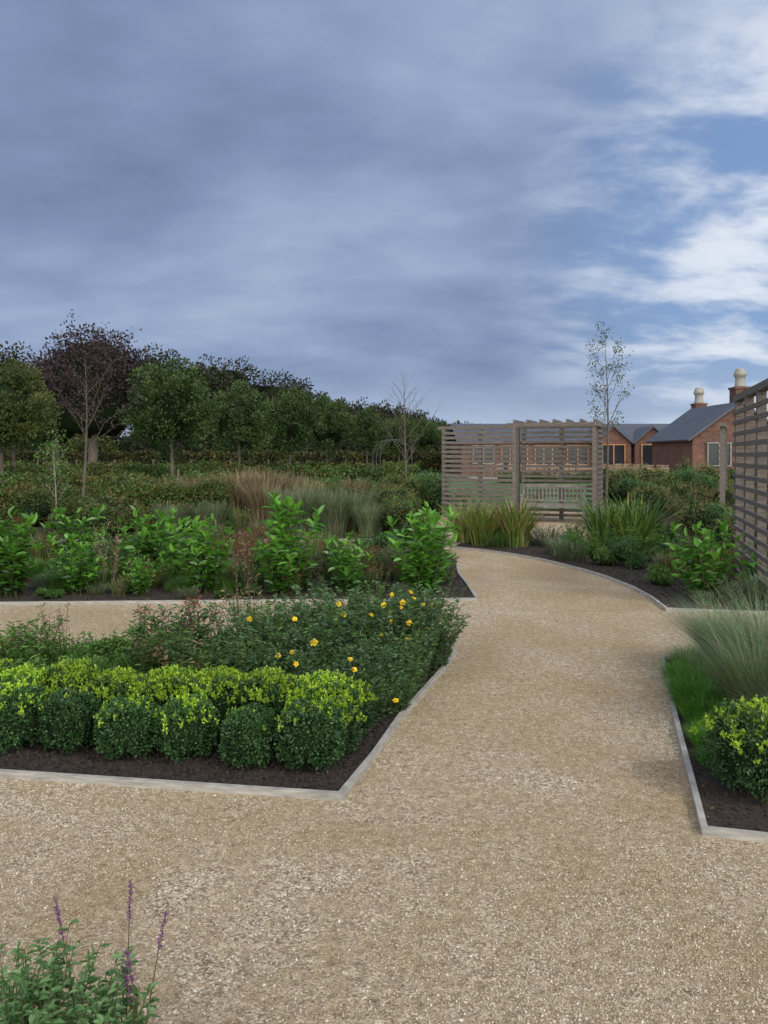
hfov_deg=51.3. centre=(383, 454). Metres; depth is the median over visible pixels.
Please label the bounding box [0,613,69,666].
perennial plant
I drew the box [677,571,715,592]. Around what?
lavender
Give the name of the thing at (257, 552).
sedum
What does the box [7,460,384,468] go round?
post and wire fence
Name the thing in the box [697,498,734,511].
ornamental grass
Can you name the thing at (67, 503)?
shrub
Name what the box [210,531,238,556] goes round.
evergreen shrub
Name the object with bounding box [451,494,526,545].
daylily
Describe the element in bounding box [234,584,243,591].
perennial plant
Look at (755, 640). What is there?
ornamental grass
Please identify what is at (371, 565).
grass
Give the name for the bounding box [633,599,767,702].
ornamental grass
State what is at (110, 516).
shrub
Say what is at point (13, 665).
perennial plant
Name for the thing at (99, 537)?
evergreen shrub
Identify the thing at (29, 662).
perennial plant
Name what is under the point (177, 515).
ornamental grass
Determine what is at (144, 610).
dried stalks
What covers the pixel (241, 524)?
perennial plant
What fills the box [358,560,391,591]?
perennial plant
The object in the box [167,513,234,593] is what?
laurel shrub
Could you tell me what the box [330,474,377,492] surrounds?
ornamental grass
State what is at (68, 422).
copper beech tree
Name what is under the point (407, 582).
grass
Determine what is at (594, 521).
iris clump
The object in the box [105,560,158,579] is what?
grass
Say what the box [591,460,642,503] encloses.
shrub
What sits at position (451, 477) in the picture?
ground
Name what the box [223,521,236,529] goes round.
perennial plant
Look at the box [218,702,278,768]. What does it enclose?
box shrub
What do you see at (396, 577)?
sedum
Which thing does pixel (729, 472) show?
shrub
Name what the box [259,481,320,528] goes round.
ornamental grass
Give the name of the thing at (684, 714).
grass
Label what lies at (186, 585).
grass
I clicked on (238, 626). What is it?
hypericum shrub
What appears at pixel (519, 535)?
daylily
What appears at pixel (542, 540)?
lavender
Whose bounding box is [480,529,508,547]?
perennial plant
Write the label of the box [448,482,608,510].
lawn
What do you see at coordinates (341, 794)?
path edging
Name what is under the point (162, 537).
evergreen shrub
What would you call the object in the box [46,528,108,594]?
laurel shrub
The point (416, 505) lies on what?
shrub
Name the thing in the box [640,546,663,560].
perennial plant
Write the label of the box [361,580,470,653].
hypericum shrub
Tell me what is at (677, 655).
grass
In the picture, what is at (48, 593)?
perennial plant
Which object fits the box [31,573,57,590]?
lavender
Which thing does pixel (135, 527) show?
sedum
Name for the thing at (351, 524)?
ornamental grass
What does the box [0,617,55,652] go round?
perennial plant
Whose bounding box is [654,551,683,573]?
dried perennial
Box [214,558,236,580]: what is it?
perennial plant
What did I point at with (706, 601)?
lavender
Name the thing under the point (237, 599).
dried stalks
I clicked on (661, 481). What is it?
shrub
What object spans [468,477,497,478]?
terrace
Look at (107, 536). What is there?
perennial plant
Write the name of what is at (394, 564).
dried stalks
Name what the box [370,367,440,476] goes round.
bare tree
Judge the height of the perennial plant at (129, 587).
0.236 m
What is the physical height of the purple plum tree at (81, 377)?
4.774 m
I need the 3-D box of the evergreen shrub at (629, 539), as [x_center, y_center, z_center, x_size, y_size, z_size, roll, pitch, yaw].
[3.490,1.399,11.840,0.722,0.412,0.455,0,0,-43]
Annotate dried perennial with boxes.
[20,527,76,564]
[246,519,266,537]
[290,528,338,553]
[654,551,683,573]
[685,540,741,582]
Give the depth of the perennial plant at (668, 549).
11.47 m
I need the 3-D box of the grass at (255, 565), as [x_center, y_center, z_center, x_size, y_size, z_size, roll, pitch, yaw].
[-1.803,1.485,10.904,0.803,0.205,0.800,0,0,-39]
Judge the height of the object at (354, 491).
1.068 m
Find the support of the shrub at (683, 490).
on the planting bed soil at (669, 519)
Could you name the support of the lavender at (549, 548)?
on the planting bed soil at (644, 587)
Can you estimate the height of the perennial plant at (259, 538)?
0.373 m
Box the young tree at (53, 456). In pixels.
[31,429,72,531]
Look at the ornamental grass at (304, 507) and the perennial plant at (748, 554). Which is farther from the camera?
the ornamental grass at (304, 507)
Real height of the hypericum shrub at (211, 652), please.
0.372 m
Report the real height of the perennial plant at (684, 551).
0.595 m
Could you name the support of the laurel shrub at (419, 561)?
on the planting bed soil at (103, 597)
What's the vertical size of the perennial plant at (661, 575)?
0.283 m
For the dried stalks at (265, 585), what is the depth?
9.32 m
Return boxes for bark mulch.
[0,542,767,828]
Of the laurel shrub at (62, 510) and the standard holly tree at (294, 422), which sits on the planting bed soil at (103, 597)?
the laurel shrub at (62, 510)
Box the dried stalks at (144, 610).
[135,598,173,639]
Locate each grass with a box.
[21,555,54,578]
[30,565,113,591]
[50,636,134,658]
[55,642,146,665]
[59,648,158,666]
[65,567,115,585]
[86,561,112,570]
[87,566,119,582]
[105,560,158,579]
[147,499,190,533]
[150,473,202,494]
[164,574,196,591]
[171,561,217,579]
[181,472,237,494]
[188,498,235,535]
[207,570,256,593]
[211,468,269,517]
[230,478,288,524]
[231,470,295,501]
[234,465,292,481]
[245,556,260,572]
[252,567,313,586]
[259,469,314,496]
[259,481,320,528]
[269,484,335,535]
[278,474,332,498]
[287,481,348,529]
[298,575,331,588]
[303,485,366,536]
[305,566,337,583]
[325,485,384,533]
[328,569,383,590]
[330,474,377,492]
[350,499,387,536]
[360,555,385,574]
[392,571,445,585]
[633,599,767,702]
[650,656,725,686]
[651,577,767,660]
[654,643,726,670]
[659,666,728,703]
[662,683,727,713]
[671,691,728,727]
[678,714,716,750]
[690,745,728,771]
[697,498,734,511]
[710,666,767,701]
[724,613,767,668]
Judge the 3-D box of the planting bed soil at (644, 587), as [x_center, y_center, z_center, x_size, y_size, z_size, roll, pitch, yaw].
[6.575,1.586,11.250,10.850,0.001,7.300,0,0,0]
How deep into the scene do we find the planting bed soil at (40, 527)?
16.37 m
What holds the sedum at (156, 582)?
on the planting bed soil at (103, 597)
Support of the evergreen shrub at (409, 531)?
on the planting bed soil at (103, 597)
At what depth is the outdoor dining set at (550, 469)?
53.26 m
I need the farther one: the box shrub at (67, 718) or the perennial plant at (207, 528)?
the perennial plant at (207, 528)
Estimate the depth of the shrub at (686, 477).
24.98 m
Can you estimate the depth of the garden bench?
19.26 m
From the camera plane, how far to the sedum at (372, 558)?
10.46 m
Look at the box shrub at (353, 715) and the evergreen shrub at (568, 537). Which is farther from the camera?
the evergreen shrub at (568, 537)
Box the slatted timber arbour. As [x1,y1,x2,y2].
[438,419,606,519]
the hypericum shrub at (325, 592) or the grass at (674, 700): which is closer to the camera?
the grass at (674, 700)
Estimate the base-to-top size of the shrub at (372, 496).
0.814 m
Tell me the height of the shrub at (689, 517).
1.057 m
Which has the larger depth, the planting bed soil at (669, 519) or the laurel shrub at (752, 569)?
the planting bed soil at (669, 519)
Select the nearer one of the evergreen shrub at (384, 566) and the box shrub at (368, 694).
the box shrub at (368, 694)
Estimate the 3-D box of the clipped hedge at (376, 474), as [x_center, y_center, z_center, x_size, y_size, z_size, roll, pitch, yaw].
[-12.386,0.928,32.454,27.351,1.514,1.140,0,0,0]
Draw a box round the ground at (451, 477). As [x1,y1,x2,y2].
[418,472,477,481]
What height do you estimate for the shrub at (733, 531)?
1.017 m
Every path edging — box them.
[0,552,477,604]
[0,643,456,800]
[451,539,767,614]
[660,655,767,842]
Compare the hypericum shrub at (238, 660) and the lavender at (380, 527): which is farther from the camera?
the lavender at (380, 527)
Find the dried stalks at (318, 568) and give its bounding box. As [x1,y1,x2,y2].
[305,540,327,591]
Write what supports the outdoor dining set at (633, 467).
on the terrace
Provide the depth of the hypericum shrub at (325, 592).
6.09 m
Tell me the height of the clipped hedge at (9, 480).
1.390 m
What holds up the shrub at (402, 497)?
on the planting bed soil at (40, 527)
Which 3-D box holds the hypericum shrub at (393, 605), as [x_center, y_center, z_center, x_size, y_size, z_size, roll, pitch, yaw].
[-0.020,1.292,6.115,0.968,0.594,0.910,0,0,-36]
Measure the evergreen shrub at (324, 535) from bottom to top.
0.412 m
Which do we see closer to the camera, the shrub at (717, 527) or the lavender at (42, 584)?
the lavender at (42, 584)
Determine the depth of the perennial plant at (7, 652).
5.42 m
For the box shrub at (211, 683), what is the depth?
4.38 m
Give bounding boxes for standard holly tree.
[114,355,221,477]
[202,378,278,473]
[263,385,327,473]
[305,394,356,461]
[345,406,391,463]
[380,414,419,462]
[408,417,441,452]
[433,419,450,450]
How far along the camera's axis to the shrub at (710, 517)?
12.93 m
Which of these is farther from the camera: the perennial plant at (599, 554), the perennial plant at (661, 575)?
the perennial plant at (599, 554)
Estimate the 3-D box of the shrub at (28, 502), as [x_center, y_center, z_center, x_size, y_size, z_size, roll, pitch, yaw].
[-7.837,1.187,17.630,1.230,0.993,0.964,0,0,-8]
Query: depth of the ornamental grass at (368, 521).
15.43 m
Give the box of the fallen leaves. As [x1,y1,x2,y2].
[316,556,734,817]
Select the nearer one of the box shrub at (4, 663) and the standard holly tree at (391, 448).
the box shrub at (4, 663)
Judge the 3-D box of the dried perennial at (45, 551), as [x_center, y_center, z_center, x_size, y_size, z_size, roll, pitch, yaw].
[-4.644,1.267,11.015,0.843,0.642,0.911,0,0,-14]
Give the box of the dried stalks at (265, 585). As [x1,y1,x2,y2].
[260,522,290,592]
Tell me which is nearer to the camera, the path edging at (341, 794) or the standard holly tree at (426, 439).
the path edging at (341, 794)
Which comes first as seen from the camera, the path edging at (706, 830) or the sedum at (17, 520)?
the path edging at (706, 830)
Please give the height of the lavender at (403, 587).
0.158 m
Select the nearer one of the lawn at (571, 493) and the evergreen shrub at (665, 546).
the evergreen shrub at (665, 546)
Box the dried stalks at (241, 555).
[232,525,261,571]
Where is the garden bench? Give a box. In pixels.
[520,484,586,520]
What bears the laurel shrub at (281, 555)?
on the planting bed soil at (103, 597)
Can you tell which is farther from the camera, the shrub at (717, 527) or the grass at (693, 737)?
the shrub at (717, 527)
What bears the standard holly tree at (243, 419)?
on the lawn at (571, 493)
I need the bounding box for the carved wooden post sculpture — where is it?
[718,422,727,505]
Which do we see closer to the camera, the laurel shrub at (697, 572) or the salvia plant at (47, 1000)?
the salvia plant at (47, 1000)
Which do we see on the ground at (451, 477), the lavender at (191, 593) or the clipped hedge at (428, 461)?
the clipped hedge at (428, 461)
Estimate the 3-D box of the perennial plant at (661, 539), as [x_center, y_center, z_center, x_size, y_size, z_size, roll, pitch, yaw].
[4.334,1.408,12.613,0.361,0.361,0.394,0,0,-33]
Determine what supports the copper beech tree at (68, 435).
on the ground at (451, 477)
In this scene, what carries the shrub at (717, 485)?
on the planting bed soil at (669, 519)
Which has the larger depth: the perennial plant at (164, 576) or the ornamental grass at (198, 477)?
the ornamental grass at (198, 477)
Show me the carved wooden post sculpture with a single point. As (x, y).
(722, 461)
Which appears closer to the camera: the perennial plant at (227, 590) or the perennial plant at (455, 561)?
the perennial plant at (227, 590)
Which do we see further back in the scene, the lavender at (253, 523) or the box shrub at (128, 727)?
the lavender at (253, 523)
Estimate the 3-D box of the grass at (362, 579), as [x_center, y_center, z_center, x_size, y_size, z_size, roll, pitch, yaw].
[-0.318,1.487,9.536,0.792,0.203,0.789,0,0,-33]
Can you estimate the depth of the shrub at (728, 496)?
15.99 m
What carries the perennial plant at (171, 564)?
on the planting bed soil at (103, 597)
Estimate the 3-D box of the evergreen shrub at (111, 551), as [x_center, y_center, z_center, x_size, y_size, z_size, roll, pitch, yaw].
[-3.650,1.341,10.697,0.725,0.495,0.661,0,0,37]
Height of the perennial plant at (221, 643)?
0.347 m
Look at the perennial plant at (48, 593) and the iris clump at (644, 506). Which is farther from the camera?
the iris clump at (644, 506)
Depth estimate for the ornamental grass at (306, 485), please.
19.61 m
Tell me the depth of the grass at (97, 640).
6.13 m
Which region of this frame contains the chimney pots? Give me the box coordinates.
[693,368,746,402]
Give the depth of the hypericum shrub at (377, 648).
5.35 m
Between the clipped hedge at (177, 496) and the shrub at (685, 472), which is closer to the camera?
the clipped hedge at (177, 496)
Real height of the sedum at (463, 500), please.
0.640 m
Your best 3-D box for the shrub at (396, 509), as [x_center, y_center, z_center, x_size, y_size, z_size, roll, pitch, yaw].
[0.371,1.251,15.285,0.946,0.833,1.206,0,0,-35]
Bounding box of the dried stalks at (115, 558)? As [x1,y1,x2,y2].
[93,518,122,592]
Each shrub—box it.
[0,487,54,526]
[0,505,46,597]
[0,657,13,672]
[0,663,49,699]
[0,678,53,754]
[35,687,102,754]
[38,553,90,578]
[38,657,106,696]
[39,504,105,556]
[44,494,93,533]
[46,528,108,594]
[72,497,131,537]
[75,487,145,532]
[82,537,138,569]
[83,532,121,546]
[83,666,146,714]
[93,694,162,759]
[106,468,160,494]
[113,505,177,567]
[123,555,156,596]
[126,528,170,547]
[128,664,196,735]
[130,600,217,661]
[143,515,212,575]
[151,500,200,531]
[152,627,244,670]
[152,691,219,763]
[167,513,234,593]
[178,664,244,740]
[198,588,329,663]
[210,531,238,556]
[211,623,333,674]
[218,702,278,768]
[223,665,298,744]
[236,592,358,657]
[241,623,359,674]
[246,491,324,595]
[255,589,395,672]
[273,697,347,772]
[284,669,367,725]
[289,576,407,651]
[289,639,384,687]
[293,540,343,583]
[314,533,339,550]
[315,580,442,644]
[315,662,404,722]
[317,695,366,760]
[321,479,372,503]
[323,530,373,594]
[331,632,437,706]
[334,678,378,736]
[348,621,440,689]
[348,661,419,715]
[352,591,466,676]
[357,532,396,555]
[360,490,380,511]
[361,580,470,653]
[370,478,399,492]
[371,543,406,581]
[373,603,467,668]
[375,482,421,510]
[375,483,418,508]
[378,494,430,533]
[378,498,422,540]
[380,491,418,512]
[383,474,428,507]
[384,500,460,594]
[400,473,438,508]
[403,518,445,550]
[408,466,452,514]
[562,532,589,548]
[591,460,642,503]
[608,535,640,562]
[609,540,648,569]
[613,461,636,475]
[613,476,657,502]
[626,478,672,513]
[633,461,673,483]
[644,524,683,550]
[647,472,684,491]
[652,535,690,550]
[660,487,679,514]
[662,519,761,601]
[666,477,710,498]
[667,468,679,475]
[671,496,705,517]
[672,457,719,478]
[672,469,702,480]
[673,480,734,513]
[673,491,727,540]
[676,467,717,493]
[688,694,767,802]
[691,535,731,551]
[698,499,754,538]
[705,511,755,545]
[711,477,734,488]
[713,477,755,492]
[721,512,767,562]
[727,468,755,476]
[727,468,767,481]
[735,557,767,583]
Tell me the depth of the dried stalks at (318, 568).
9.27 m
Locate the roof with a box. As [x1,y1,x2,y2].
[447,402,767,444]
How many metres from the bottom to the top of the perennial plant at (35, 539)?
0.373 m
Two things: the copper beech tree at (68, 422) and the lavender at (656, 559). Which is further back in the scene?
the copper beech tree at (68, 422)
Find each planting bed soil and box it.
[0,550,473,601]
[1,518,396,538]
[456,542,767,610]
[657,513,677,526]
[665,659,767,831]
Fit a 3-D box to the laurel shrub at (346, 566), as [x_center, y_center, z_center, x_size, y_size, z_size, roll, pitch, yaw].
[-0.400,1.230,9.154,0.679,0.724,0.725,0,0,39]
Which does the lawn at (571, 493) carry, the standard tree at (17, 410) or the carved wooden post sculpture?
the standard tree at (17, 410)
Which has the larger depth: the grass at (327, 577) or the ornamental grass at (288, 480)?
the ornamental grass at (288, 480)
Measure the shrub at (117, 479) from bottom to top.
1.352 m
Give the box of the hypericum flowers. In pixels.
[247,590,432,702]
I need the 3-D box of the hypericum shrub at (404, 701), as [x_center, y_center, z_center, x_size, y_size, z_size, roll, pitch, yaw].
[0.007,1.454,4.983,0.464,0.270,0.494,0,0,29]
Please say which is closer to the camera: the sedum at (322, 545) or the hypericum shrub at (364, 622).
the hypericum shrub at (364, 622)
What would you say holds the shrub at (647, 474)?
on the planting bed soil
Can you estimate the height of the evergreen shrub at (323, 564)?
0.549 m
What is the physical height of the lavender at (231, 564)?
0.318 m
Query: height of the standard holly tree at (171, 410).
5.370 m
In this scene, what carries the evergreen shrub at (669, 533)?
on the planting bed soil at (644, 587)
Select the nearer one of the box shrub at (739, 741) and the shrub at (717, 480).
the box shrub at (739, 741)
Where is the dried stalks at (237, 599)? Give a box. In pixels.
[222,573,264,632]
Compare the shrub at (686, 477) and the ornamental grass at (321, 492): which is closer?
the ornamental grass at (321, 492)
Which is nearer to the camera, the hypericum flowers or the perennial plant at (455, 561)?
the hypericum flowers
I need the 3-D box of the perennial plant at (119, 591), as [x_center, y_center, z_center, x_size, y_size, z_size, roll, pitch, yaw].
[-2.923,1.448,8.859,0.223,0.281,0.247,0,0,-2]
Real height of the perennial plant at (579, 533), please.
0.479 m
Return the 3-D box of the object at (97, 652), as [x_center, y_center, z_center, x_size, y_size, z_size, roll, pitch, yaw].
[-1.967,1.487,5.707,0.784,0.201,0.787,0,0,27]
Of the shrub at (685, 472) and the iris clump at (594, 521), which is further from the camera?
the shrub at (685, 472)
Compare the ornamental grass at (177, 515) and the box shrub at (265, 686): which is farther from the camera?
the ornamental grass at (177, 515)
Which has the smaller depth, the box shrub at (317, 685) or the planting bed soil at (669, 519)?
the box shrub at (317, 685)
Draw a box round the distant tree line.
[0,341,480,468]
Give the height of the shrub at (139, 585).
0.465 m
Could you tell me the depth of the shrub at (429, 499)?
21.48 m
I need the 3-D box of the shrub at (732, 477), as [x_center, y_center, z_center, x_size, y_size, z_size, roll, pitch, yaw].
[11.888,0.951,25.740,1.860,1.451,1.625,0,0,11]
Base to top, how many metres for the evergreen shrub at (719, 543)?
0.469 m
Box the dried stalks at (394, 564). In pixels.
[377,536,399,584]
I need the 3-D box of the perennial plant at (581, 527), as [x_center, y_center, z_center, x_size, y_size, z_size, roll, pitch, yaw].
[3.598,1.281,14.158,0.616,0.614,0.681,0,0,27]
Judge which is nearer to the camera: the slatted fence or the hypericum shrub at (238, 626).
the hypericum shrub at (238, 626)
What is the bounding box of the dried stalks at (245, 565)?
[227,526,257,593]
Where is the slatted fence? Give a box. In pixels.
[733,378,767,603]
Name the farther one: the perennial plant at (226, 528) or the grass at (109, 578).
the perennial plant at (226, 528)
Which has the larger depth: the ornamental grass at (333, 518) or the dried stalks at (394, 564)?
the ornamental grass at (333, 518)
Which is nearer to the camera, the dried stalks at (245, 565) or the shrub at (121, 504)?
the dried stalks at (245, 565)
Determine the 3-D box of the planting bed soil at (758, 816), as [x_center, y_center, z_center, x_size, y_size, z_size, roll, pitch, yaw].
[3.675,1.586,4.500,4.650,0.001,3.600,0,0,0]
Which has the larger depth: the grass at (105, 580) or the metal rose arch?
the metal rose arch
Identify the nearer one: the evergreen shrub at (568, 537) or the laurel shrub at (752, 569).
the laurel shrub at (752, 569)
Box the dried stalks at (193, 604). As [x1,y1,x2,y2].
[182,588,231,647]
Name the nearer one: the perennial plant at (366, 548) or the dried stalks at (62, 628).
the dried stalks at (62, 628)
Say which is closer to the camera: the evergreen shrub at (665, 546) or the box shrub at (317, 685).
the box shrub at (317, 685)
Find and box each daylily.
[433,498,502,543]
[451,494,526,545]
[461,495,534,528]
[472,494,559,547]
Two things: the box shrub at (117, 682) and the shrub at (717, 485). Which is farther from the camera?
the shrub at (717, 485)
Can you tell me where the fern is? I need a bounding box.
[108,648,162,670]
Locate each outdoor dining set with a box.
[486,464,511,477]
[520,464,547,474]
[539,464,574,474]
[573,465,612,474]
[579,464,617,473]
[603,464,638,471]
[641,465,668,472]
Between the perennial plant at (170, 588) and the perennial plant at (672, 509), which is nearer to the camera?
the perennial plant at (170, 588)
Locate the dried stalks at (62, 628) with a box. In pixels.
[35,601,71,651]
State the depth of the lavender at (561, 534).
13.98 m
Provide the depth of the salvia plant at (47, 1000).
1.91 m
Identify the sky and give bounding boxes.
[0,0,767,444]
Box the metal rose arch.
[372,439,411,468]
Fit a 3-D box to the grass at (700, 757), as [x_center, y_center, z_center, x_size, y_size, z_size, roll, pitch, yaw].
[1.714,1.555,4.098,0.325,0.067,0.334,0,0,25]
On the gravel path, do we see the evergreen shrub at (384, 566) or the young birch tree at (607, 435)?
the young birch tree at (607, 435)
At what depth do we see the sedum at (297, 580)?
9.04 m
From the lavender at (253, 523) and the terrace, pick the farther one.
the terrace
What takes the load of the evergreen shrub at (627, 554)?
on the planting bed soil at (644, 587)
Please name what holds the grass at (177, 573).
on the planting bed soil at (103, 597)
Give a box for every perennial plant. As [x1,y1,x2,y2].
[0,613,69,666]
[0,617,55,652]
[1,654,46,669]
[2,642,21,664]
[12,522,37,535]
[18,531,45,548]
[19,631,99,667]
[22,651,102,668]
[35,587,64,598]
[80,628,159,664]
[82,635,134,658]
[89,525,114,539]
[89,656,117,669]
[107,573,135,593]
[108,574,130,598]
[116,619,202,675]
[119,550,153,577]
[147,556,174,586]
[157,550,190,579]
[162,642,217,671]
[164,582,182,591]
[187,514,223,542]
[194,628,249,665]
[211,526,239,540]
[213,587,233,598]
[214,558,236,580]
[220,561,267,584]
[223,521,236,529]
[228,505,250,526]
[232,506,258,534]
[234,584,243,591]
[239,583,262,595]
[244,535,268,552]
[311,541,340,565]
[341,538,376,561]
[350,532,376,547]
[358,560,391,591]
[427,546,459,584]
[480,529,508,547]
[560,521,584,535]
[565,527,596,557]
[569,513,591,541]
[584,541,619,565]
[591,524,620,548]
[622,521,666,552]
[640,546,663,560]
[644,563,674,585]
[649,535,669,546]
[659,539,693,563]
[664,504,672,515]
[666,534,702,574]
[667,497,680,520]
[737,542,767,578]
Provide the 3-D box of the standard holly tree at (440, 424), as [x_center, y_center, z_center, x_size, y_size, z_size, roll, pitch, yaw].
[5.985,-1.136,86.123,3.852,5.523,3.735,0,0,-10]
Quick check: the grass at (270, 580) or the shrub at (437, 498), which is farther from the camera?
the shrub at (437, 498)
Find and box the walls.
[451,387,767,473]
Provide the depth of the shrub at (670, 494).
21.25 m
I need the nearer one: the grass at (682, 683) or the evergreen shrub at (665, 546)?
the grass at (682, 683)
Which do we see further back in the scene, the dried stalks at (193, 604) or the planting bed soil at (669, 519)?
the planting bed soil at (669, 519)
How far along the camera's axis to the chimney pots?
50.87 m
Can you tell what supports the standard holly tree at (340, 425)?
on the ground at (451, 477)
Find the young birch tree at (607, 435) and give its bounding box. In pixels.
[585,321,633,508]
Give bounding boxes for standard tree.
[0,357,52,482]
[0,358,63,472]
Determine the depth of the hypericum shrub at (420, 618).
5.68 m
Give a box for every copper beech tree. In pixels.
[21,323,151,466]
[25,355,74,468]
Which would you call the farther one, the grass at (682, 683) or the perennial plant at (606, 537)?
the perennial plant at (606, 537)
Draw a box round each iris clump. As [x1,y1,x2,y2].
[569,490,653,546]
[574,487,685,530]
[590,499,676,549]
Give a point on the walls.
(670, 454)
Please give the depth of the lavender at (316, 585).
9.23 m
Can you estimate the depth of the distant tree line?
89.87 m
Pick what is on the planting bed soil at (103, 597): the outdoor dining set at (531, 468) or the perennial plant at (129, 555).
the perennial plant at (129, 555)
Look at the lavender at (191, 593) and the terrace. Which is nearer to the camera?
the lavender at (191, 593)
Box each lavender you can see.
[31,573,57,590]
[84,581,107,594]
[173,585,197,599]
[215,557,242,578]
[250,517,269,528]
[307,578,329,592]
[372,523,387,535]
[390,582,411,595]
[528,524,563,545]
[540,536,570,555]
[547,538,588,561]
[550,531,582,543]
[644,554,679,563]
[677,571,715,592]
[690,589,714,605]
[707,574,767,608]
[727,573,758,593]
[728,570,767,606]
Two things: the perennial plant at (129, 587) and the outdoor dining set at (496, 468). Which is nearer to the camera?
the perennial plant at (129, 587)
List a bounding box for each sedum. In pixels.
[6,515,22,529]
[130,515,153,531]
[143,567,161,588]
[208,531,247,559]
[211,534,253,567]
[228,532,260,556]
[239,533,272,573]
[242,526,266,539]
[280,568,304,594]
[303,539,329,554]
[353,544,379,575]
[390,560,409,586]
[453,491,473,509]
[526,492,544,508]
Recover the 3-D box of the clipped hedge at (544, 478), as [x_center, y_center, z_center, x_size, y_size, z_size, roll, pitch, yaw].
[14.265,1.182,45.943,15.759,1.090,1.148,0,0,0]
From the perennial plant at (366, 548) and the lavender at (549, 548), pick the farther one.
the lavender at (549, 548)
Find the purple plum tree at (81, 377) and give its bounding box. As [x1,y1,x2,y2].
[35,309,143,496]
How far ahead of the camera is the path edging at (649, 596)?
10.41 m
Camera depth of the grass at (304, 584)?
9.47 m
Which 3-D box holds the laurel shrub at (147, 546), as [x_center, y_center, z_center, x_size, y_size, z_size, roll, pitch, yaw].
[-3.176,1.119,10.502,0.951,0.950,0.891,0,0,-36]
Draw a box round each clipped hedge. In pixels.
[0,464,234,494]
[0,471,233,524]
[4,449,450,472]
[4,457,420,474]
[4,460,414,485]
[255,468,419,491]
[495,468,719,482]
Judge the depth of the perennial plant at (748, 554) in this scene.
9.58 m
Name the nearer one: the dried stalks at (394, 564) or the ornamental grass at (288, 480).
the dried stalks at (394, 564)
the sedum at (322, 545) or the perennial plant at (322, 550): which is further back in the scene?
the sedum at (322, 545)
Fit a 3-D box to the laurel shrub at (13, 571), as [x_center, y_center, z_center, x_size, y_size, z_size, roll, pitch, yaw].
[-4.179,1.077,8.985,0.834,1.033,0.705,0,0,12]
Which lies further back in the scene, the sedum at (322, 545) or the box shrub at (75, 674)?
the sedum at (322, 545)
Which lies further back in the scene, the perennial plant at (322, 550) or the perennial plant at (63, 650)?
the perennial plant at (322, 550)
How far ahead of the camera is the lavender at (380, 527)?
15.60 m
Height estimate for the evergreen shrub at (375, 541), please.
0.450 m
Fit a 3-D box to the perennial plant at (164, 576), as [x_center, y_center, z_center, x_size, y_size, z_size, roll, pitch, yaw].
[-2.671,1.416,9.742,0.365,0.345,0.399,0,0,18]
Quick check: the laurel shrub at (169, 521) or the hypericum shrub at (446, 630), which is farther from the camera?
the laurel shrub at (169, 521)
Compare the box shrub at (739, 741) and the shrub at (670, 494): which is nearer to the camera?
the box shrub at (739, 741)
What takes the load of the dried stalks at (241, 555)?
on the planting bed soil at (103, 597)
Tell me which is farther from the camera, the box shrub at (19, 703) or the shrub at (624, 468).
the shrub at (624, 468)
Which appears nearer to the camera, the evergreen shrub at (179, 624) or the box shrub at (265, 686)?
the box shrub at (265, 686)
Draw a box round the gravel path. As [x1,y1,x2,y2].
[0,511,767,1023]
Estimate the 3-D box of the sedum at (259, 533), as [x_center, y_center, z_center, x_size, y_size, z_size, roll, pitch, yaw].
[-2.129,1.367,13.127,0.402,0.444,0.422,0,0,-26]
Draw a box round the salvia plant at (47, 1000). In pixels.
[0,880,168,1023]
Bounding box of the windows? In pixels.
[472,442,767,474]
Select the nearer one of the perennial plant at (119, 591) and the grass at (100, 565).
the perennial plant at (119, 591)
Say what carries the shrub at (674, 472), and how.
on the planting bed soil
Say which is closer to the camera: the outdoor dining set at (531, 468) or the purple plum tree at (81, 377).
the purple plum tree at (81, 377)
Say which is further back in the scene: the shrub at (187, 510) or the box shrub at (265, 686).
the shrub at (187, 510)

